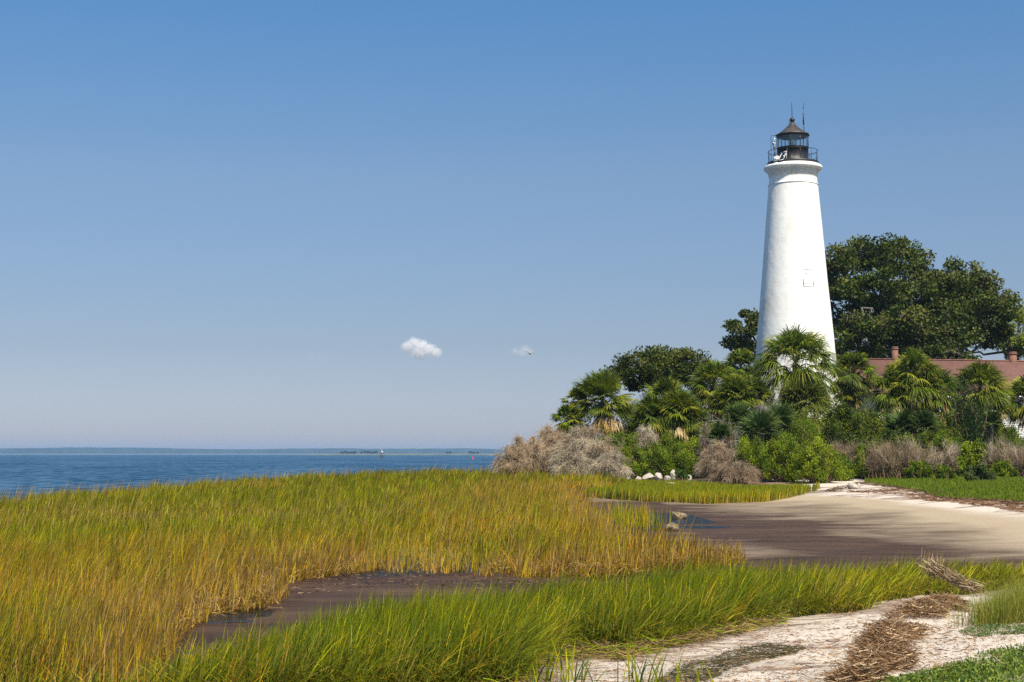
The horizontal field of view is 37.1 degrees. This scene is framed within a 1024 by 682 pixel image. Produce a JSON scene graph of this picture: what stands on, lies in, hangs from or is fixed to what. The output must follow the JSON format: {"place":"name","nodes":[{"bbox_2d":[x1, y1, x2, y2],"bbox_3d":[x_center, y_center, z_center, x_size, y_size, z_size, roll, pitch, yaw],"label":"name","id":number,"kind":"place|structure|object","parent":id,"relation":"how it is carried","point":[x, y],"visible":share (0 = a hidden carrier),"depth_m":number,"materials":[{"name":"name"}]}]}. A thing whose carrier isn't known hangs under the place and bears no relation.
{"place":"outdoors","nodes":[
{"label":"outdoors","id":0,"kind":"place"},
{"bbox_2d":[0,454,503,500],"bbox_3d":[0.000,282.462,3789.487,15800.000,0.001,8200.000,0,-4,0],"label":"water","id":1,"kind":"structure","parent":0,"point":[38,471],"depth_m":244.11,"materials":[{"name":"liquid"}]},
{"bbox_2d":[316,454,503,454],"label":"marsh island","id":2,"kind":"structure","parent":0,"point":[407,454],"depth_m":2413.61,"materials":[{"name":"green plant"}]},
{"bbox_2d":[196,513,743,623],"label":"tidal water","id":3,"kind":"structure","parent":0,"point":[237,616],"depth_m":25.69,"materials":[{"name":"liquid"}]},
{"bbox_2d":[363,536,488,571],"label":"short stems","id":4,"kind":"object","parent":3,"relation":"on","point":[431,555],"visible":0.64,"depth_m":27.27,"materials":[{"name":"yellow plant"}]},
{"bbox_2d":[0,550,1023,681],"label":"shore grass","id":5,"kind":"structure","parent":0,"point":[456,638],"depth_m":13.83,"materials":[{"name":"plant"}]},
{"bbox_2d":[0,0,1023,448],"label":"sky","id":6,"kind":"structure","parent":0,"point":[225,224],"materials":[{"name":"blue"}]},
{"bbox_2d":[139,473,1023,681],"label":"ground","id":7,"kind":"structure","parent":0,"point":[821,524],"depth_m":29.43,"materials":[{"name":"sand"}]},
{"bbox_2d":[0,463,748,681],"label":"marsh grass","id":8,"kind":"structure","parent":7,"relation":"on","point":[72,637],"depth_m":26.75,"materials":[{"name":"plant"}]},
{"bbox_2d":[279,569,639,606],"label":"mud litter","id":9,"kind":"object","parent":7,"relation":"on","point":[495,578],"visible":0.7,"depth_m":23.72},
{"bbox_2d":[488,440,533,477],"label":"dry bush","id":10,"kind":"object","parent":7,"relation":"on","point":[515,456],"visible":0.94,"depth_m":89.52,"materials":[{"name":"plant"}]},
{"bbox_2d":[498,433,550,474],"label":"dry bush","id":11,"kind":"object","parent":7,"relation":"on","point":[532,450],"visible":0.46,"depth_m":91.24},
{"bbox_2d":[528,422,566,474],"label":"dry bush","id":12,"kind":"object","parent":7,"relation":"on","point":[547,436],"visible":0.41,"depth_m":92.72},
{"bbox_2d":[543,438,594,476],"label":"dry bush","id":13,"kind":"object","parent":7,"relation":"on","point":[576,459],"visible":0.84,"depth_m":86.47,"materials":[{"name":"plant"}]},
{"bbox_2d":[550,401,587,436],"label":"palm tree","id":14,"kind":"object","parent":7,"relation":"on","point":[567,411],"visible":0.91,"depth_m":96.54,"materials":[{"name":"green plant"}]},
{"bbox_2d":[541,424,604,473],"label":"dry bush","id":15,"kind":"object","parent":7,"relation":"on","point":[578,434],"visible":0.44,"depth_m":90.54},
{"bbox_2d":[560,386,588,418],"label":"palm tree","id":16,"kind":"object","parent":7,"relation":"on","point":[564,400],"visible":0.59,"depth_m":99.03,"materials":[{"name":"green plant"}]},
{"bbox_2d":[568,368,637,439],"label":"palm tree","id":17,"kind":"object","parent":7,"relation":"on","point":[603,384],"visible":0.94,"depth_m":97.19,"materials":[{"name":"green plant"}]},
{"bbox_2d":[590,423,616,442],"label":"shrub","id":18,"kind":"object","parent":7,"relation":"on","point":[602,427],"visible":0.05,"depth_m":95.62,"materials":[{"name":"green plant"}]},
{"bbox_2d":[583,432,625,462],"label":"dry bush","id":19,"kind":"object","parent":7,"relation":"on","point":[598,449],"visible":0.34,"depth_m":87.42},
{"bbox_2d":[580,450,633,479],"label":"dry bush","id":20,"kind":"object","parent":7,"relation":"on","point":[607,463],"visible":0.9,"depth_m":84.41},
{"bbox_2d":[605,430,638,449],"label":"shrub","id":21,"kind":"object","parent":7,"relation":"on","point":[619,437],"visible":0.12,"depth_m":92.67,"materials":[{"name":"green plant"}]},
{"bbox_2d":[616,412,639,442],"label":"shrub","id":22,"kind":"object","parent":7,"relation":"on","point":[628,426],"visible":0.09,"depth_m":99.01,"materials":[{"name":"green plant"}]},
{"bbox_2d":[613,381,649,434],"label":"shrub","id":23,"kind":"object","parent":7,"relation":"on","point":[638,402],"visible":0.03,"depth_m":106.05,"materials":[{"name":"green plant"}]},
{"bbox_2d":[615,432,651,479],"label":"shrub","id":24,"kind":"object","parent":7,"relation":"on","point":[637,463],"visible":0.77,"depth_m":85.42,"materials":[{"name":"green plant"}]},
{"bbox_2d":[474,610,793,681],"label":"flattened straw","id":25,"kind":"object","parent":7,"relation":"on","point":[611,651],"visible":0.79,"depth_m":14.62,"materials":[{"name":"plant"}]},
{"bbox_2d":[629,424,662,473],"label":"dry bush","id":26,"kind":"object","parent":7,"relation":"on","point":[645,438],"visible":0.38,"depth_m":90.60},
{"bbox_2d":[592,497,700,531],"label":"reeds","id":27,"kind":"object","parent":7,"relation":"on","point":[640,517],"visible":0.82,"depth_m":41.97,"materials":[{"name":"yellow plant"}]},
{"bbox_2d":[641,439,672,477],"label":"shrub","id":28,"kind":"object","parent":7,"relation":"on","point":[659,460],"visible":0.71,"depth_m":86.36,"materials":[{"name":"green plant"}]},
{"bbox_2d":[599,344,718,392],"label":"oak tree","id":29,"kind":"object","parent":7,"relation":"on","point":[656,362],"visible":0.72,"depth_m":111.26,"materials":[{"name":"green plant"}]},
{"bbox_2d":[641,374,684,432],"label":"palm tree","id":30,"kind":"object","parent":7,"relation":"on","point":[661,386],"visible":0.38,"depth_m":96.64,"materials":[{"name":"green plant"}]},
{"bbox_2d":[655,427,682,473],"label":"shrub","id":31,"kind":"object","parent":7,"relation":"on","point":[667,441],"visible":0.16,"depth_m":91.39,"materials":[{"name":"green plant"}]},
{"bbox_2d":[629,385,712,443],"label":"palm tree","id":32,"kind":"object","parent":7,"relation":"on","point":[680,419],"visible":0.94,"depth_m":93.29,"materials":[{"name":"green plant"}]},
{"bbox_2d":[674,469,689,480],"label":"shrub","id":33,"kind":"object","parent":7,"relation":"on","point":[679,475],"visible":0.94,"depth_m":82.59,"materials":[{"name":"green plant"}]},
{"bbox_2d":[666,437,701,477],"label":"shrub","id":34,"kind":"object","parent":7,"relation":"on","point":[682,457],"visible":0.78,"depth_m":86.37,"materials":[{"name":"green plant"}]},
{"bbox_2d":[690,429,715,475],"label":"shrub","id":35,"kind":"object","parent":7,"relation":"on","point":[697,433],"visible":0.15,"depth_m":89.46,"materials":[{"name":"green plant"}]},
{"bbox_2d":[693,413,724,476],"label":"bare bush","id":36,"kind":"object","parent":7,"relation":"on","point":[703,440],"visible":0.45,"depth_m":86.74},
{"bbox_2d":[686,358,735,423],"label":"palm tree","id":37,"kind":"object","parent":7,"relation":"on","point":[711,371],"visible":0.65,"depth_m":99.60,"materials":[{"name":"green plant"}]},
{"bbox_2d":[692,436,737,480],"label":"dry bush","id":38,"kind":"object","parent":7,"relation":"on","point":[716,453],"visible":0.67,"depth_m":80.51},
{"bbox_2d":[706,421,733,463],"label":"fan palm","id":39,"kind":"object","parent":7,"relation":"on","point":[721,430],"visible":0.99,"depth_m":84.62,"materials":[{"name":"green plant"}]},
{"bbox_2d":[709,414,741,457],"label":"bare bush","id":40,"kind":"object","parent":7,"relation":"on","point":[730,441],"visible":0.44,"depth_m":85.67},
{"bbox_2d":[650,642,806,681],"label":"seaweed strands","id":41,"kind":"object","parent":7,"relation":"on","point":[737,659],"visible":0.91,"depth_m":13.34},
{"bbox_2d":[704,458,762,483],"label":"dry bush","id":42,"kind":"object","parent":7,"relation":"on","point":[730,472],"visible":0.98,"depth_m":77.91,"materials":[{"name":"plant"}]},
{"bbox_2d":[718,401,754,447],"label":"shrub","id":43,"kind":"object","parent":7,"relation":"on","point":[732,423],"visible":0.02,"depth_m":93.83,"materials":[{"name":"green plant"}]},
{"bbox_2d":[718,308,758,362],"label":"oak tree","id":44,"kind":"object","parent":7,"relation":"on","point":[740,337],"visible":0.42,"depth_m":123.67,"materials":[{"name":"green plant"}]},
{"bbox_2d":[723,400,753,448],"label":"fan palm","id":45,"kind":"object","parent":7,"relation":"on","point":[737,413],"visible":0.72,"depth_m":90.60,"materials":[{"name":"green plant"}]},
{"bbox_2d":[705,373,776,440],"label":"palm tree","id":46,"kind":"object","parent":7,"relation":"on","point":[733,388],"visible":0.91,"depth_m":96.45,"materials":[{"name":"green plant"}]},
{"bbox_2d":[721,347,761,408],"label":"palm tree","id":47,"kind":"object","parent":7,"relation":"on","point":[739,356],"visible":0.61,"depth_m":105.67,"materials":[{"name":"green plant"}]},
{"bbox_2d":[732,434,770,480],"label":"shrub","id":48,"kind":"object","parent":7,"relation":"on","point":[748,454],"visible":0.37,"depth_m":80.30,"materials":[{"name":"green plant"}]},
{"bbox_2d":[733,404,782,447],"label":"fan palm","id":49,"kind":"object","parent":7,"relation":"on","point":[759,422],"visible":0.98,"depth_m":87.58,"materials":[{"name":"green plant"}]},
{"bbox_2d":[750,398,775,448],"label":"bare bush","id":50,"kind":"object","parent":7,"relation":"on","point":[766,430],"visible":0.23,"depth_m":88.77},
{"bbox_2d":[752,419,788,452],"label":"shrub","id":51,"kind":"object","parent":7,"relation":"on","point":[776,435],"visible":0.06,"depth_m":88.49,"materials":[{"name":"green plant"}]},
{"bbox_2d":[524,601,1023,681],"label":"beach litter","id":52,"kind":"object","parent":7,"relation":"on","point":[847,627],"visible":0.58,"depth_m":13.61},
{"bbox_2d":[764,400,798,439],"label":"fan palm","id":53,"kind":"object","parent":7,"relation":"on","point":[786,415],"visible":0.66,"depth_m":89.69,"materials":[{"name":"green plant"}]},
{"bbox_2d":[757,431,807,481],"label":"shrub","id":54,"kind":"object","parent":7,"relation":"on","point":[778,467],"visible":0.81,"depth_m":78.46,"materials":[{"name":"green plant"}]},
{"bbox_2d":[782,410,808,440],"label":"shrub","id":55,"kind":"object","parent":7,"relation":"on","point":[787,425],"visible":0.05,"depth_m":90.69,"materials":[{"name":"green plant"}]},
{"bbox_2d":[744,322,849,407],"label":"palm tree","id":56,"kind":"object","parent":7,"relation":"on","point":[795,342],"visible":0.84,"depth_m":97.18,"materials":[{"name":"green plant"}]},
{"bbox_2d":[756,102,840,421],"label":"lighthouse","id":57,"kind":"object","parent":7,"relation":"on","point":[794,285],"visible":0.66,"depth_m":110.06,"materials":[{"name":"paint"}]},
{"bbox_2d":[768,372,835,430],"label":"palm tree","id":58,"kind":"object","parent":7,"relation":"on","point":[812,402],"visible":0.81,"depth_m":95.39,"materials":[{"name":"green plant"}]},
{"bbox_2d":[779,416,828,452],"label":"shrub","id":59,"kind":"object","parent":7,"relation":"on","point":[802,430],"visible":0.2,"depth_m":85.55,"materials":[{"name":"green plant"}]},
{"bbox_2d":[787,410,828,442],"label":"shrub","id":60,"kind":"object","parent":7,"relation":"on","point":[815,423],"visible":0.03,"depth_m":92.52,"materials":[{"name":"green plant"}]},
{"bbox_2d":[790,433,848,483],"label":"shrub","id":61,"kind":"object","parent":7,"relation":"on","point":[817,463],"visible":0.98,"depth_m":76.43,"materials":[{"name":"green plant"}]},
{"bbox_2d":[811,397,863,448],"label":"shrub","id":62,"kind":"object","parent":7,"relation":"on","point":[830,428],"visible":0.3,"depth_m":89.37,"materials":[{"name":"green plant"}]},
{"bbox_2d":[826,403,857,430],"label":"fan palm","id":63,"kind":"object","parent":7,"relation":"on","point":[848,413],"visible":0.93,"depth_m":89.59,"materials":[{"name":"green plant"}]},
{"bbox_2d":[832,452,854,480],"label":"shrub","id":64,"kind":"object","parent":7,"relation":"on","point":[850,469],"visible":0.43,"depth_m":78.47,"materials":[{"name":"green plant"}]},
{"bbox_2d":[825,434,866,477],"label":"dry bush","id":65,"kind":"object","parent":7,"relation":"on","point":[844,451],"visible":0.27,"depth_m":81.69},
{"bbox_2d":[834,424,867,471],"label":"shrub","id":66,"kind":"object","parent":7,"relation":"on","point":[840,438],"visible":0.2,"depth_m":83.44,"materials":[{"name":"green plant"}]},
{"bbox_2d":[826,351,879,409],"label":"palm tree","id":67,"kind":"object","parent":7,"relation":"on","point":[853,382],"visible":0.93,"depth_m":102.54,"materials":[{"name":"green plant"}]},
{"bbox_2d":[846,414,883,444],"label":"shrub","id":68,"kind":"object","parent":7,"relation":"on","point":[863,429],"visible":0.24,"depth_m":88.45,"materials":[{"name":"green plant"}]},
{"bbox_2d":[853,380,883,423],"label":"shrub","id":69,"kind":"object","parent":7,"relation":"on","point":[864,407],"visible":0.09,"depth_m":106.45,"materials":[{"name":"green plant"}]},
{"bbox_2d":[850,435,894,478],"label":"shrub","id":70,"kind":"object","parent":7,"relation":"on","point":[861,471],"visible":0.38,"depth_m":80.56,"materials":[{"name":"green plant"}]},
{"bbox_2d":[742,591,1022,681],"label":"wrack heap","id":71,"kind":"object","parent":7,"relation":"on","point":[881,648],"visible":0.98,"depth_m":13.03,"materials":[{"name":"plant"}]},
{"bbox_2d":[874,428,901,473],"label":"shrub","id":72,"kind":"object","parent":7,"relation":"on","point":[886,436],"visible":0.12,"depth_m":85.41,"materials":[{"name":"green plant"}]},
{"bbox_2d":[871,406,906,435],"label":"shrub","id":73,"kind":"object","parent":7,"relation":"on","point":[887,410],"visible":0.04,"depth_m":91.83,"materials":[{"name":"green plant"}]},
{"bbox_2d":[858,432,931,478],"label":"dry bush","id":74,"kind":"object","parent":7,"relation":"on","point":[882,459],"visible":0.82,"depth_m":78.62,"materials":[{"name":"plant"}]},
{"bbox_2d":[879,405,918,437],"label":"fan palm","id":75,"kind":"object","parent":7,"relation":"on","point":[898,420],"visible":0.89,"depth_m":86.55,"materials":[{"name":"green plant"}]},
{"bbox_2d":[835,329,982,360],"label":"oak tree","id":76,"kind":"object","parent":7,"relation":"on","point":[844,347],"visible":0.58,"depth_m":125.88,"materials":[{"name":"green plant"}]},
{"bbox_2d":[889,431,933,474],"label":"shrub","id":77,"kind":"object","parent":7,"relation":"on","point":[908,440],"visible":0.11,"depth_m":81.63,"materials":[{"name":"green plant"}]},
{"bbox_2d":[863,346,963,436],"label":"palm tree","id":78,"kind":"object","parent":7,"relation":"on","point":[909,384],"visible":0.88,"depth_m":94.22,"materials":[{"name":"green plant"}]},
{"bbox_2d":[902,460,933,478],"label":"shrub","id":79,"kind":"object","parent":7,"relation":"on","point":[920,469],"visible":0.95,"depth_m":77.45,"materials":[{"name":"green plant"}]},
{"bbox_2d":[901,408,942,434],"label":"fan palm","id":80,"kind":"object","parent":7,"relation":"on","point":[926,419],"visible":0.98,"depth_m":85.94,"materials":[{"name":"green plant"}]},
{"bbox_2d":[825,231,1023,360],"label":"oak tree","id":81,"kind":"object","parent":7,"relation":"on","point":[964,309],"visible":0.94,"depth_m":129.80,"materials":[{"name":"green plant"}]},
{"bbox_2d":[825,481,1023,504],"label":"wrack line","id":82,"kind":"object","parent":7,"relation":"on","point":[913,489],"visible":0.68,"depth_m":62.18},
{"bbox_2d":[829,487,1023,512],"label":"beach litter","id":83,"kind":"object","parent":7,"relation":"on","point":[1012,506],"visible":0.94,"depth_m":55.19,"materials":[{"name":"plant"}]},
{"bbox_2d":[893,434,964,476],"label":"dry bush","id":84,"kind":"object","parent":7,"relation":"on","point":[951,457],"visible":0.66,"depth_m":79.61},
{"bbox_2d":[913,430,946,457],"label":"shrub","id":85,"kind":"object","parent":7,"relation":"on","point":[923,437],"visible":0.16,"depth_m":84.47,"materials":[{"name":"green plant"}]},
{"bbox_2d":[838,347,1023,436],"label":"house","id":86,"kind":"structure","parent":7,"relation":"on","point":[1012,366],"depth_m":119.78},
{"bbox_2d":[915,410,964,446],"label":"shrub","id":87,"kind":"object","parent":7,"relation":"on","point":[948,415],"visible":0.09,"depth_m":87.60,"materials":[{"name":"green plant"}]},
{"bbox_2d":[867,642,1023,681],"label":"ground cover","id":88,"kind":"object","parent":7,"relation":"on","point":[967,670],"visible":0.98,"depth_m":11.07,"materials":[{"name":"green plant"}]},
{"bbox_2d":[935,463,957,479],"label":"shrub","id":89,"kind":"object","parent":7,"relation":"on","point":[945,471],"visible":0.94,"depth_m":74.51,"materials":[{"name":"green plant"}]},
{"bbox_2d":[926,429,972,474],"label":"shrub","id":90,"kind":"object","parent":7,"relation":"on","point":[943,435],"visible":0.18,"depth_m":83.57,"materials":[{"name":"green plant"}]},
{"bbox_2d":[915,551,985,597],"bbox_3d":[5.399,2.833,18.710,0.426,0.552,1.202,2,-5,-27],"label":"reed bundle","id":91,"kind":"object","parent":7,"relation":"on","point":[949,576],"visible":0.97,"depth_m":18.68,"materials":[{"name":"plant"}]},
{"bbox_2d":[941,365,995,453],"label":"cedar","id":92,"kind":"object","parent":7,"relation":"on","point":[969,422],"visible":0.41,"depth_m":89.47,"materials":[{"name":"green plant"}]},
{"bbox_2d":[931,569,1023,626],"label":"fine grass","id":93,"kind":"structure","parent":7,"relation":"on","point":[1010,602],"depth_m":15.76,"materials":[{"name":"plant"}]},
{"bbox_2d":[943,357,1016,437],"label":"palm tree","id":94,"kind":"object","parent":7,"relation":"on","point":[994,398],"visible":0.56,"depth_m":96.14,"materials":[{"name":"green plant"}]},
{"bbox_2d":[957,437,1002,475],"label":"shrub","id":95,"kind":"object","parent":7,"relation":"on","point":[980,450],"visible":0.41,"depth_m":78.55,"materials":[{"name":"green plant"}]},
{"bbox_2d":[964,462,997,480],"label":"shrub","id":96,"kind":"object","parent":7,"relation":"on","point":[981,471],"visible":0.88,"depth_m":70.49,"materials":[{"name":"green plant"}]},
{"bbox_2d":[958,621,1023,636],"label":"ground cover","id":97,"kind":"object","parent":7,"relation":"on","point":[1019,628],"visible":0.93,"depth_m":14.87,"materials":[{"name":"green plant"}]},
{"bbox_2d":[979,409,1002,446],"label":"fan palm","id":98,"kind":"object","parent":7,"relation":"on","point":[993,416],"visible":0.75,"depth_m":92.70,"materials":[{"name":"green plant"}]},
{"bbox_2d":[966,304,1023,359],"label":"tree","id":99,"kind":"object","parent":7,"relation":"on","point":[1015,344],"visible":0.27,"depth_m":140.22,"materials":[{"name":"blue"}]},
{"bbox_2d":[978,435,1023,476],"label":"dry bush","id":100,"kind":"object","parent":7,"relation":"on","point":[994,453],"visible":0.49,"depth_m":77.66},
{"bbox_2d":[980,419,1023,448],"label":"shrub","id":101,"kind":"object","parent":7,"relation":"on","point":[1000,431],"visible":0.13,"depth_m":93.43,"materials":[{"name":"green plant"}]},
{"bbox_2d":[989,459,1019,476],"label":"shrub","id":102,"kind":"object","parent":7,"relation":"on","point":[999,467],"visible":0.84,"depth_m":75.38,"materials":[{"name":"green plant"}]},
{"bbox_2d":[990,424,1023,463],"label":"shrub","id":103,"kind":"object","parent":7,"relation":"on","point":[1010,436],"visible":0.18,"depth_m":85.56,"materials":[{"name":"green plant"}]},
{"bbox_2d":[996,446,1023,476],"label":"dry bush","id":104,"kind":"object","parent":7,"relation":"on","point":[1020,465],"visible":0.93,"depth_m":75.68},
{"bbox_2d":[1003,374,1023,434],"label":"palm tree","id":105,"kind":"object","parent":7,"relation":"on","point":[1016,386],"visible":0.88,"depth_m":97.53,"materials":[{"name":"green plant"}]},
{"bbox_2d":[498,635,712,681],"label":"sand grass","id":106,"kind":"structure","parent":0,"point":[575,678],"depth_m":12.01,"materials":[{"name":"plant"}]},
{"bbox_2d":[526,475,819,503],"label":"spit grass","id":107,"kind":"structure","parent":0,"point":[685,491],"depth_m":64.69,"materials":[{"name":"plant"}]},
{"bbox_2d":[864,473,1023,501],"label":"lawn grass","id":108,"kind":"structure","parent":0,"point":[1006,487],"depth_m":63.38,"materials":[{"name":"plant"}]},
{"bbox_3d":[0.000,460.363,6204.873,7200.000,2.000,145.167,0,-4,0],"label":"far shore","id":109,"kind":"structure","parent":0,"visible":0},
{"bbox_2d":[0,447,504,453],"bbox_3d":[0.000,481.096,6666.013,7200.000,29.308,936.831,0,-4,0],"label":"woods","id":110,"kind":"object","parent":109,"relation":"on","point":[81,450],"visible":0.38,"depth_m":6217.02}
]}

